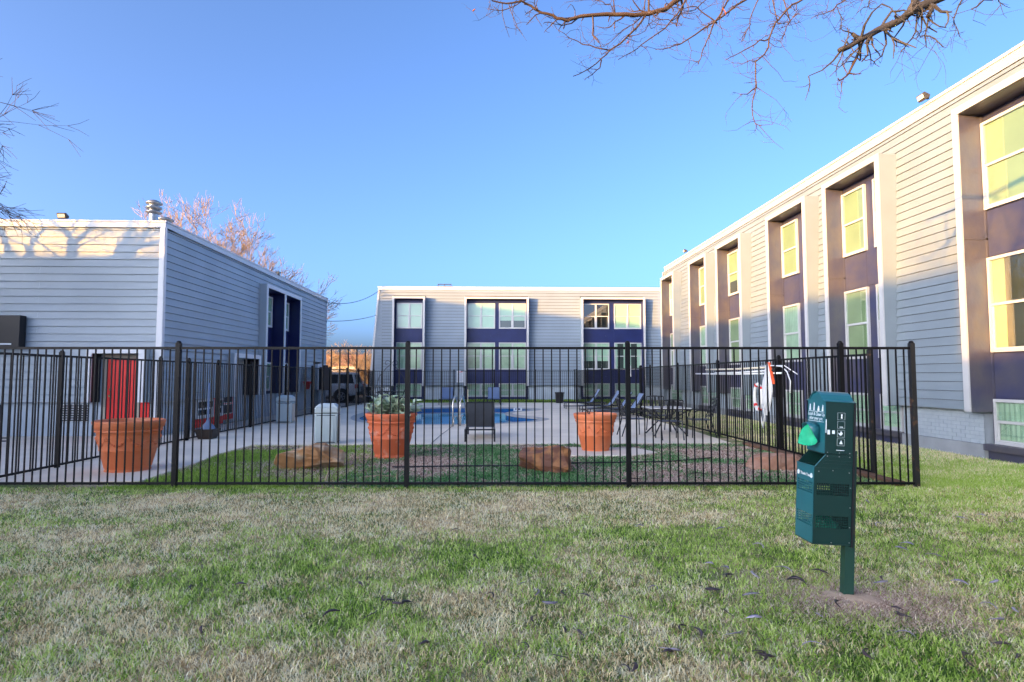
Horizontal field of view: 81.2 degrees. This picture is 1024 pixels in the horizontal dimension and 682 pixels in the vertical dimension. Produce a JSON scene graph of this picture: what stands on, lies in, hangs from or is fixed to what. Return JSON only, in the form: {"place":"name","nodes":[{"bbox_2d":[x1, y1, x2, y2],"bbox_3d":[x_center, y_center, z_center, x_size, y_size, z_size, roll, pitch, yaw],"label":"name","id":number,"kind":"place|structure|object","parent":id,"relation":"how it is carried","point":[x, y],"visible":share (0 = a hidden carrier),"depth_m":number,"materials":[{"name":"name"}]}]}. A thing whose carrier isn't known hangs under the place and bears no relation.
{"place":"outdoors","nodes":[
{"label":"outdoors","id":0,"kind":"place"},
{"bbox_2d":[326,355,370,381],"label":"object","id":1,"kind":"structure","parent":0,"point":[344,358],"depth_m":94.45,"materials":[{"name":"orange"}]},
{"bbox_2d":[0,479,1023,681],"bbox_3d":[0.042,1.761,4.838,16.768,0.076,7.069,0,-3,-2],"label":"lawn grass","id":2,"kind":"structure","parent":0,"point":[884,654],"depth_m":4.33,"materials":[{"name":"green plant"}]},
{"bbox_2d":[0,400,1023,681],"bbox_3d":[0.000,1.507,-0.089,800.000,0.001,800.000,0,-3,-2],"label":"ground","id":3,"kind":"structure","parent":0,"point":[498,572],"depth_m":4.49,"materials":[{"name":"green plant"}]},
{"bbox_2d":[0,58,87,238],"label":"bare tree","id":4,"kind":"object","parent":3,"relation":"on","point":[6,210],"visible":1,"depth_m":13.10,"materials":[{"name":"brown plant"}]},
{"bbox_2d":[1,436,97,463],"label":"side walkway","id":5,"kind":"structure","parent":3,"relation":"on","point":[3,452],"depth_m":12.74,"materials":[{"name":"concrete"}]},
{"bbox_2d":[0,219,327,435],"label":"clubhouse building","id":6,"kind":"structure","parent":3,"relation":"on","point":[110,283],"depth_m":15.19,"materials":[{"name":"grey wood"}]},
{"bbox_2d":[0,315,26,346],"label":"wall sign","id":7,"kind":"object","parent":6,"relation":"attached to","point":[12,330],"visible":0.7,"depth_m":14.74,"materials":[{"name":"black"}]},
{"bbox_2d":[56,213,68,218],"bbox_3d":[-11.370,-3.160,15.140,0.225,0.146,0.194,0,-3,-2],"label":"floodlight","id":8,"kind":"object","parent":6,"relation":"on","point":[62,215],"visible":1,"depth_m":15.07,"materials":[{"name":"grey metal"}]},
{"bbox_2d":[106,359,135,418],"bbox_3d":[-9.825,1.408,15.047,0.750,1.930,0.090,0,-3,-2],"label":"door","id":9,"kind":"structure","parent":6,"relation":"in","point":[109,360],"depth_m":15.06,"materials":[{"name":"red paint"}]},
{"bbox_2d":[145,200,162,219],"bbox_3d":[-10.131,-3.392,16.879,0.420,1.190,0.420,0,-3,-2],"label":"metal flue","id":10,"kind":"object","parent":6,"relation":"on","point":[153,207],"visible":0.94,"depth_m":16.78,"materials":[{"name":"metal"}]},
{"bbox_2d":[195,399,213,418],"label":"window","id":11,"kind":"structure","parent":6,"relation":"in","point":[212,399],"depth_m":17.28,"materials":[{"name":"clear glass"}]},
{"bbox_2d":[223,397,232,419],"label":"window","id":12,"kind":"structure","parent":6,"relation":"in","point":[231,415],"depth_m":19.55,"materials":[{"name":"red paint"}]},
{"bbox_2d":[268,296,272,327],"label":"window","id":13,"kind":"structure","parent":6,"relation":"in","point":[270,306],"depth_m":23.13,"materials":[{"name":"clear glass"}]},
{"bbox_2d":[286,303,288,330],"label":"window","id":14,"kind":"structure","parent":6,"relation":"in","point":[287,305],"depth_m":25.04,"materials":[{"name":"clear glass"}]},
{"bbox_2d":[0,403,363,479],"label":"walkway","id":15,"kind":"structure","parent":3,"relation":"on","point":[2,470],"depth_m":11.26,"materials":[{"name":"concrete"}]},
{"bbox_2d":[0,350,372,477],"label":"metal fence","id":16,"kind":"object","parent":3,"relation":"on","point":[326,376],"visible":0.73,"depth_m":13.69,"materials":[{"name":"black metal"}]},
{"bbox_2d":[133,188,345,340],"bbox_3d":[-17.717,-2.738,37.428,14.696,13.140,13.345,0,-3,-2],"label":"bare tree","id":17,"kind":"object","parent":3,"relation":"on","point":[242,249],"visible":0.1,"depth_m":35.53,"materials":[{"name":"brown plant"}]},
{"bbox_2d":[326,350,349,371],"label":"bare tree","id":18,"kind":"object","parent":3,"relation":"on","point":[335,358],"visible":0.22,"depth_m":61.65,"materials":[{"name":"orange plant"}]},
{"bbox_2d":[327,395,365,402],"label":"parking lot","id":19,"kind":"structure","parent":3,"relation":"on","point":[360,396],"depth_m":38.88,"materials":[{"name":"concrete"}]},
{"bbox_2d":[325,372,363,402],"bbox_3d":[-11.184,2.738,35.119,4.660,1.770,1.891,0,-3,-2],"label":"parked car","id":20,"kind":"object","parent":19,"relation":"on","point":[354,392],"visible":0.2,"depth_m":34.28,"materials":[{"name":"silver metal"}]},
{"bbox_2d":[330,341,371,383],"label":"bare tree","id":21,"kind":"object","parent":3,"relation":"on","point":[353,358],"visible":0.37,"depth_m":63.87,"materials":[{"name":"orange plant"}]},
{"bbox_2d":[0,403,729,481],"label":"pool deck","id":22,"kind":"structure","parent":3,"relation":"on","point":[419,436],"depth_m":14.69,"materials":[{"name":"grey concrete"}]},
{"bbox_2d":[91,418,165,472],"bbox_3d":[-6.085,1.663,9.487,1.010,0.824,1.010,0,-3,-2],"label":"terracotta pot","id":23,"kind":"object","parent":22,"relation":"on","point":[129,443],"visible":0.79,"depth_m":9.17,"materials":[{"name":"ceramic"}]},
{"bbox_2d":[194,383,220,438],"bbox_3d":[-7.235,1.665,14.227,0.435,1.340,0.435,0,-3,-2],"label":"square planter","id":24,"kind":"object","parent":22,"relation":"on","point":[205,432],"visible":0.88,"depth_m":14.10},
{"bbox_2d":[276,395,295,422],"bbox_3d":[-7.240,2.172,19.109,0.504,0.875,0.504,0,-3,-8],"label":"trash can","id":25,"kind":"object","parent":22,"relation":"on","point":[283,410],"visible":0.81,"depth_m":18.88,"materials":[{"name":"grey plastic"}]},
{"bbox_2d":[314,403,340,443],"bbox_3d":[-4.099,1.827,13.277,0.504,0.875,0.504,1,-3,-9],"label":"trash can","id":26,"kind":"object","parent":22,"relation":"on","point":[325,424],"visible":0.81,"depth_m":13.04,"materials":[{"name":"grey plastic"}]},
{"bbox_2d":[438,387,453,404],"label":"lounge chair","id":27,"kind":"object","parent":22,"relation":"on","point":[445,393],"visible":0.76,"depth_m":32.43,"materials":[{"name":"blue fabric"}]},
{"bbox_2d":[351,407,548,424],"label":"swimming pool","id":28,"kind":"structure","parent":22,"relation":"in","point":[445,416],"depth_m":23.03,"materials":[{"name":"liquid"}]},
{"bbox_2d":[452,395,465,426],"bbox_3d":[-1.577,2.264,18.152,0.213,1.254,1.201,-1,-3,9],"label":"pool handrail","id":29,"kind":"object","parent":22,"relation":"on","point":[460,417],"visible":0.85,"depth_m":17.86,"materials":[{"name":"silver metal"}]},
{"bbox_2d":[464,402,494,441],"bbox_3d":[-0.757,1.884,14.377,0.700,0.891,1.938,0,-3,-2],"label":"lounge chair","id":30,"kind":"object","parent":22,"relation":"on","point":[479,414],"visible":0.82,"depth_m":13.84,"materials":[{"name":"black metal"}]},
{"bbox_2d":[487,387,499,402],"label":"lounge chair","id":31,"kind":"object","parent":22,"relation":"on","point":[496,393],"visible":0.84,"depth_m":32.53,"materials":[{"name":"blue fabric"}]},
{"bbox_2d":[555,392,563,402],"bbox_3d":[2.649,3.151,33.288,0.550,0.600,0.550,0,-3,-2],"label":"waste bin","id":32,"kind":"object","parent":22,"relation":"on","point":[557,396],"visible":0.82,"depth_m":33.10,"materials":[{"name":"black plastic"}]},
{"bbox_2d":[563,389,606,407],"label":"lounge chair","id":33,"kind":"object","parent":22,"relation":"on","point":[596,394],"visible":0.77,"depth_m":27.23,"materials":[{"name":"blue metal"}]},
{"bbox_2d":[579,390,620,411],"bbox_3d":[3.747,2.494,24.665,1.938,0.891,0.700,0,-3,-3],"label":"lounge chair","id":34,"kind":"object","parent":22,"relation":"on","point":[616,394],"visible":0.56,"depth_m":24.34,"materials":[{"name":"blue metal"}]},
{"bbox_2d":[586,392,639,415],"bbox_3d":[3.804,2.366,22.520,1.938,0.891,0.700,0,-3,0],"label":"lounge chair","id":35,"kind":"object","parent":22,"relation":"on","point":[623,404],"visible":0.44,"depth_m":22.53,"materials":[{"name":"blue metal"}]},
{"bbox_2d":[593,393,650,419],"bbox_3d":[3.846,2.263,20.772,1.938,0.891,0.700,0,-3,-3],"label":"lounge chair","id":36,"kind":"object","parent":22,"relation":"on","point":[639,396],"visible":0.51,"depth_m":20.81,"materials":[{"name":"blue metal"}]},
{"bbox_2d":[615,397,643,436],"bbox_3d":[2.940,1.889,14.926,0.661,0.954,0.566,0,-3,-4],"label":"patio chair","id":37,"kind":"object","parent":22,"relation":"on","point":[622,408],"visible":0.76,"depth_m":14.90,"materials":[{"name":"black metal"}]},
{"bbox_2d":[646,395,670,431],"bbox_3d":[3.970,1.967,16.241,0.566,0.954,0.661,0,-3,-2],"label":"patio chair","id":38,"kind":"object","parent":22,"relation":"on","point":[655,410],"visible":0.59,"depth_m":16.45,"materials":[{"name":"black metal"}]},
{"bbox_2d":[641,406,691,435],"bbox_3d":[3.908,2.032,15.155,1.000,0.713,1.000,0,-3,-2],"label":"patio table","id":39,"kind":"object","parent":22,"relation":"on","point":[664,408],"visible":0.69,"depth_m":14.92,"materials":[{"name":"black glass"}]},
{"bbox_2d":[655,399,684,439],"bbox_3d":[3.717,1.839,14.081,0.566,0.954,0.661,0,-3,-2],"label":"patio chair","id":40,"kind":"object","parent":22,"relation":"on","point":[672,400],"visible":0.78,"depth_m":13.90,"materials":[{"name":"black metal"}]},
{"bbox_2d":[687,398,717,437],"bbox_3d":[4.674,1.872,14.634,0.661,0.954,0.566,0,-3,3],"label":"patio chair","id":41,"kind":"object","parent":22,"relation":"on","point":[715,400],"visible":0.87,"depth_m":14.57,"materials":[{"name":"black metal"}]},
{"bbox_2d":[0,341,920,488],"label":"metal fence","id":42,"kind":"object","parent":3,"relation":"on","point":[628,483],"visible":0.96,"depth_m":8.13,"materials":[{"name":"black metal"}]},
{"bbox_2d":[374,369,574,401],"bbox_3d":[-2.329,2.749,35.014,11.988,2.176,0.068,0,-3,6],"label":"metal fence","id":43,"kind":"object","parent":3,"relation":"on","point":[488,385],"visible":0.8,"depth_m":34.95,"materials":[{"name":"black metal"}]},
{"bbox_2d":[167,443,858,487],"bbox_3d":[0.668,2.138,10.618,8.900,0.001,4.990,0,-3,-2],"label":"mulch bed","id":44,"kind":"object","parent":3,"relation":"on","point":[523,475],"visible":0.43,"depth_m":9.68,"materials":[{"name":"brown wood"}]},
{"bbox_2d":[97,444,450,489],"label":"grass","id":45,"kind":"structure","parent":44,"relation":"on","point":[239,457],"depth_m":9.14,"materials":[{"name":"green plant"}]},
{"bbox_2d":[274,443,345,469],"bbox_3d":[-3.314,1.920,9.821,1.119,0.468,0.619,0,-3,-5],"label":"boulder","id":46,"kind":"object","parent":44,"relation":"on","point":[316,456],"visible":0.7,"depth_m":9.64,"materials":[{"name":"beige stone"}]},
{"bbox_2d":[365,411,416,458],"bbox_3d":[-2.264,1.759,11.192,0.960,0.832,0.960,0,-3,-2],"label":"terracotta pot","id":47,"kind":"object","parent":44,"relation":"on","point":[385,437],"visible":0.66,"depth_m":10.86,"materials":[{"name":"ceramic"}]},
{"bbox_2d":[365,393,422,413],"bbox_3d":[-2.207,1.219,11.315,1.057,0.469,0.936,0,-3,7],"label":"leafy plant","id":48,"kind":"object","parent":47,"relation":"on","point":[386,405],"visible":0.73,"depth_m":11.09,"materials":[{"name":"green plant"}]},
{"bbox_2d":[519,445,570,472],"bbox_3d":[0.511,1.907,9.585,0.894,0.513,0.607,-1,-3,11],"label":"boulder","id":49,"kind":"object","parent":44,"relation":"on","point":[547,458],"visible":0.69,"depth_m":9.33,"materials":[{"name":"red stone"}]},
{"bbox_2d":[393,457,710,467],"bbox_3d":[0.856,2.075,10.166,5.670,0.044,0.313,1,-3,-11],"label":"edging strip","id":50,"kind":"object","parent":44,"relation":"on","point":[518,465],"visible":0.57,"depth_m":9.86,"materials":[{"name":"black plastic"}]},
{"bbox_2d":[326,442,879,488],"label":"ground weeds","id":51,"kind":"object","parent":44,"relation":"on","point":[564,475],"visible":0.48,"depth_m":9.50,"materials":[{"name":"green plant"}]},
{"bbox_2d":[570,447,656,456],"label":"paving slab","id":52,"kind":"structure","parent":44,"relation":"on","point":[615,451],"depth_m":11.52,"materials":[{"name":"concrete"}]},
{"bbox_2d":[573,412,616,450],"bbox_3d":[1.670,1.835,11.980,0.871,0.774,0.871,0,-3,-2],"label":"terracotta pot","id":53,"kind":"object","parent":52,"relation":"on","point":[598,428],"visible":0.81,"depth_m":11.68,"materials":[{"name":"ceramic"}]},
{"bbox_2d":[745,452,799,471],"bbox_3d":[4.276,2.007,9.801,0.877,0.353,0.622,0,-3,-8],"label":"boulder","id":54,"kind":"object","parent":44,"relation":"on","point":[773,461],"visible":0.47,"depth_m":9.55,"materials":[{"name":"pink stone"}]},
{"bbox_2d":[370,286,660,399],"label":"apartment building","id":55,"kind":"structure","parent":3,"relation":"on","point":[512,317],"depth_m":38.70,"materials":[{"name":"grey"}]},
{"bbox_2d":[396,342,421,369],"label":"window","id":56,"kind":"structure","parent":55,"relation":"in","point":[398,344],"depth_m":38.42,"materials":[{"name":"clear glass"}]},
{"bbox_2d":[396,303,421,327],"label":"window","id":57,"kind":"structure","parent":55,"relation":"in","point":[409,316],"depth_m":38.57,"materials":[{"name":"clear glass"}]},
{"bbox_2d":[396,383,421,396],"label":"window","id":58,"kind":"structure","parent":55,"relation":"in","point":[402,385],"depth_m":38.30,"materials":[{"name":"clear glass"}]},
{"bbox_2d":[467,342,494,369],"bbox_3d":[-2.008,0.970,38.573,1.820,1.750,0.060,0,-3,-2],"label":"window","id":59,"kind":"structure","parent":55,"relation":"in","point":[471,352],"depth_m":38.59,"materials":[{"name":"clear glass"}]},
{"bbox_2d":[467,303,494,328],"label":"window","id":60,"kind":"structure","parent":55,"relation":"in","point":[479,315],"depth_m":38.74,"materials":[{"name":"clear glass"}]},
{"bbox_2d":[468,383,493,396],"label":"window","id":61,"kind":"structure","parent":55,"relation":"in","point":[471,386],"depth_m":38.45,"materials":[{"name":"clear glass"}]},
{"bbox_2d":[499,383,524,396],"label":"window","id":62,"kind":"structure","parent":55,"relation":"in","point":[504,386],"depth_m":38.54,"materials":[{"name":"clear glass"}]},
{"bbox_2d":[499,342,525,369],"bbox_3d":[0.031,0.974,38.646,1.760,1.750,0.060,0,-3,-2],"label":"window","id":63,"kind":"structure","parent":55,"relation":"in","point":[504,352],"depth_m":38.66,"materials":[{"name":"clear glass"}]},
{"bbox_2d":[499,303,525,328],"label":"window","id":64,"kind":"structure","parent":55,"relation":"in","point":[511,315],"depth_m":38.82,"materials":[{"name":"clear glass"}]},
{"bbox_2d":[583,304,608,328],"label":"window","id":65,"kind":"structure","parent":55,"relation":"in","point":[595,316],"depth_m":38.99,"materials":[{"name":"clear glass"}]},
{"bbox_2d":[583,343,609,369],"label":"window","id":66,"kind":"structure","parent":55,"relation":"in","point":[589,352],"depth_m":38.86,"materials":[{"name":"clear glass"}]},
{"bbox_2d":[586,383,609,396],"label":"window","id":67,"kind":"structure","parent":55,"relation":"in","point":[588,383],"depth_m":38.71,"materials":[{"name":"clear glass"}]},
{"bbox_2d":[614,304,640,328],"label":"window","id":68,"kind":"structure","parent":55,"relation":"in","point":[629,317],"depth_m":39.08,"materials":[{"name":"clear glass"}]},
{"bbox_2d":[614,343,641,369],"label":"window","id":69,"kind":"structure","parent":55,"relation":"in","point":[622,351],"depth_m":38.93,"materials":[{"name":"clear glass"}]},
{"bbox_2d":[575,366,640,415],"bbox_3d":[4.322,2.367,28.655,0.068,2.186,11.288,0,-3,-7],"label":"metal fence","id":70,"kind":"object","parent":3,"relation":"on","point":[581,385],"visible":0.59,"depth_m":28.40,"materials":[{"name":"black metal"}]},
{"bbox_2d":[462,0,1020,148],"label":"locust tree","id":71,"kind":"object","parent":3,"relation":"on","point":[915,8],"visible":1,"depth_m":5.06,"materials":[{"name":"brown plant"}]},
{"bbox_2d":[640,349,876,472],"bbox_3d":[5.219,1.613,16.029,0.068,2.196,14.048,0,-3,-2],"label":"metal fence","id":72,"kind":"object","parent":3,"relation":"on","point":[664,385],"visible":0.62,"depth_m":12.89,"materials":[{"name":"black metal"}]},
{"bbox_2d":[705,366,777,369],"bbox_3d":[5.190,0.634,13.806,0.051,0.066,3.950,0,-3,-2],"label":"pool pole","id":73,"kind":"object","parent":72,"relation":"attached to","point":[741,368],"visible":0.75,"depth_m":13.59,"materials":[{"name":"white metal"}]},
{"bbox_2d":[760,365,797,392],"bbox_3d":[5.211,0.742,11.794,0.081,0.537,1.553,0,-3,-2],"label":"rescue hook","id":74,"kind":"object","parent":73,"relation":"attached to","point":[785,370],"visible":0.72,"depth_m":11.31,"materials":[{"name":"white metal"}]},
{"bbox_2d":[695,372,790,374],"bbox_3d":[5.194,0.763,13.974,0.049,0.056,5.200,0,-3,-2],"label":"pool pole","id":75,"kind":"object","parent":72,"relation":"attached to","point":[743,373],"visible":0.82,"depth_m":13.64,"materials":[{"name":"white metal"}]},
{"bbox_2d":[762,362,774,414],"bbox_3d":[5.198,0.972,12.149,0.120,1.078,0.577,0,-3,-2],"label":"pool net","id":76,"kind":"object","parent":72,"relation":"hanging from","point":[771,381],"visible":0.74,"depth_m":12.05,"materials":[{"name":"white plastic"}]},
{"bbox_2d":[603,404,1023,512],"bbox_3d":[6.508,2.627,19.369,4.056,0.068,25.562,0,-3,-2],"label":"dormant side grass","id":77,"kind":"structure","parent":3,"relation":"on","point":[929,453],"depth_m":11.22,"materials":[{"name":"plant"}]},
{"bbox_2d":[615,404,1023,512],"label":"side grass","id":78,"kind":"structure","parent":3,"relation":"on","point":[943,483],"depth_m":8.84,"materials":[{"name":"green plant"}]},
{"bbox_2d":[745,442,904,486],"bbox_3d":[5.206,2.099,10.612,0.170,0.085,4.950,0,-3,-2],"label":"landscape timber","id":79,"kind":"object","parent":3,"relation":"on","point":[880,478],"visible":0.36,"depth_m":8.87,"materials":[{"name":"brown wood"}]},
{"bbox_2d":[685,564,1023,665],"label":"dry litter","id":80,"kind":"object","parent":3,"relation":"on","point":[887,610],"visible":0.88,"depth_m":3.88,"materials":[{"name":"brown plant"}]},
{"bbox_2d":[798,590,913,613],"bbox_3d":[2.302,1.765,4.016,0.858,0.103,0.558,0,-3,-2],"label":"dirt mound","id":81,"kind":"object","parent":3,"relation":"on","point":[864,597],"visible":0.32,"depth_m":4.00,"materials":[{"name":"brown soil"}]},
{"bbox_2d":[795,391,856,594],"bbox_3d":[2.173,1.199,4.110,0.350,1.698,0.256,3,-3,0],"label":"pet waste station","id":82,"kind":"object","parent":81,"relation":"on","point":[829,457],"visible":1,"depth_m":4.03,"materials":[{"name":"green plastic"}]},
{"bbox_2d":[798,424,816,445],"bbox_3d":[2.025,0.646,4.105,0.091,0.142,0.103,2,-4,-31],"label":"green bag","id":83,"kind":"object","parent":82,"relation":"hanging from","point":[807,437],"visible":1,"depth_m":4.11,"materials":[{"name":"green plastic"}]},
{"bbox_2d":[369,399,654,402],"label":"back grass","id":84,"kind":"structure","parent":0,"point":[447,401],"depth_m":35.34,"materials":[{"name":"green plant"}]},
{"bbox_2d":[0,0,1023,358],"label":"sky","id":85,"kind":"structure","parent":0,"point":[415,143],"materials":[{"name":"blue"}]},
{"bbox_2d":[753,383,762,411],"bbox_3d":[5.127,1.169,12.444,0.084,0.610,0.390,0,-3,-2],"label":"life ring","id":86,"kind":"object","parent":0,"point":[755,398],"visible":0.81,"depth_m":12.49,"materials":[{"name":"white plastic"}]},
{"bbox_2d":[758,387,766,428],"bbox_3d":[5.135,1.365,12.222,0.034,0.863,0.402,0,-3,0],"label":"throw rope","id":87,"kind":"object","parent":86,"relation":"hanging from","point":[763,422],"visible":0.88,"depth_m":12.14,"materials":[{"name":"white fabric"}]},
{"bbox_2d":[660,41,1023,463],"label":"apartment building","id":88,"kind":"structure","parent":0,"point":[904,230],"depth_m":13.22,"materials":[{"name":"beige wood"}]},
{"bbox_2d":[669,283,671,315],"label":"window","id":89,"kind":"structure","parent":88,"relation":"in","point":[670,285],"depth_m":30.60,"materials":[{"name":"yellow glass"}]},
{"bbox_2d":[670,333,672,367],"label":"window","id":90,"kind":"structure","parent":88,"relation":"in","point":[671,334],"depth_m":30.45,"materials":[{"name":"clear glass"}]},
{"bbox_2d":[699,266,704,305],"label":"window","id":91,"kind":"structure","parent":88,"relation":"in","point":[701,271],"depth_m":26.19,"materials":[{"name":"yellow glass"}]},
{"bbox_2d":[700,325,705,365],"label":"window","id":92,"kind":"structure","parent":88,"relation":"in","point":[702,328],"depth_m":25.95,"materials":[{"name":"green glass"}]},
{"bbox_2d":[727,249,738,295],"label":"window","id":93,"kind":"structure","parent":88,"relation":"in","point":[732,258],"depth_m":22.74,"materials":[{"name":"yellow glass"}]},
{"bbox_2d":[729,317,740,364],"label":"window","id":94,"kind":"structure","parent":88,"relation":"in","point":[734,324],"depth_m":22.54,"materials":[{"name":"green glass"}]},
{"bbox_2d":[730,387,742,409],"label":"window","id":95,"kind":"structure","parent":88,"relation":"in","point":[738,398],"depth_m":22.36,"materials":[{"name":"green glass"}]},
{"bbox_2d":[781,219,798,277],"bbox_3d":[8.565,-2.830,18.422,0.060,1.650,0.950,0,-3,-2],"label":"window","id":96,"kind":"structure","parent":88,"relation":"in","point":[789,231],"depth_m":18.42,"materials":[{"name":"yellow glass"}]},
{"bbox_2d":[783,303,801,361],"bbox_3d":[8.565,-0.234,18.268,0.060,1.750,0.950,0,-3,-2],"label":"window","id":97,"kind":"structure","parent":88,"relation":"in","point":[791,313],"depth_m":18.28,"materials":[{"name":"green glass"}]},
{"bbox_2d":[786,390,803,417],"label":"window","id":98,"kind":"structure","parent":88,"relation":"in","point":[786,390],"depth_m":18.10,"materials":[{"name":"green glass"}]},
{"bbox_2d":[841,184,867,257],"bbox_3d":[8.681,-3.023,15.170,0.060,1.650,0.950,0,-3,-2],"label":"window","id":99,"kind":"structure","parent":88,"relation":"in","point":[853,203],"depth_m":15.18,"materials":[{"name":"yellow glass"}]},
{"bbox_2d":[844,287,870,358],"bbox_3d":[8.681,-0.427,15.016,0.060,1.750,0.950,0,-3,-2],"label":"window","id":100,"kind":"structure","parent":88,"relation":"in","point":[857,301],"depth_m":15.04,"materials":[{"name":"green glass"}]},
{"bbox_2d":[847,392,868,426],"bbox_3d":[8.681,1.704,14.890,0.060,0.820,0.950,0,-3,-2],"label":"window","id":101,"kind":"structure","parent":88,"relation":"in","point":[859,394],"depth_m":14.87,"materials":[{"name":"green glass"}]},
{"bbox_2d":[872,178,876,246],"bbox_3d":[8.723,-3.092,13.998,0.060,1.650,0.740,0,-3,-2],"label":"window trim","id":102,"kind":"structure","parent":88,"relation":"in","point":[873,180],"depth_m":14.32,"materials":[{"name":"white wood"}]},
{"bbox_2d":[876,284,880,357],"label":"window","id":103,"kind":"structure","parent":88,"relation":"in","point":[877,287],"depth_m":14.19,"materials":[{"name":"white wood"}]},
{"bbox_2d":[879,394,903,431],"bbox_3d":[8.723,1.635,13.717,0.060,0.820,0.740,0,-3,-2],"label":"window","id":104,"kind":"structure","parent":88,"relation":"in","point":[886,425],"depth_m":13.69,"materials":[{"name":"green glass"}]},
{"bbox_2d":[916,91,929,102],"bbox_3d":[8.653,-5.117,12.541,0.194,0.146,0.225,0,-3,-2],"label":"floodlight","id":105,"kind":"object","parent":88,"relation":"on","point":[921,97],"visible":0.94,"depth_m":12.50,"materials":[{"name":"grey metal"}]},
{"bbox_2d":[980,101,1023,209],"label":"window","id":106,"kind":"structure","parent":88,"relation":"in","point":[1001,135],"depth_m":10.77,"materials":[{"name":"yellow glass"}]},
{"bbox_2d":[986,249,1023,351],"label":"window","id":107,"kind":"structure","parent":88,"relation":"in","point":[1005,272],"depth_m":10.70,"materials":[{"name":"yellow glass"}]},
{"bbox_2d":[993,399,1023,447],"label":"window","id":108,"kind":"structure","parent":88,"relation":"in","point":[1008,414],"depth_m":10.64,"materials":[{"name":"green glass"}]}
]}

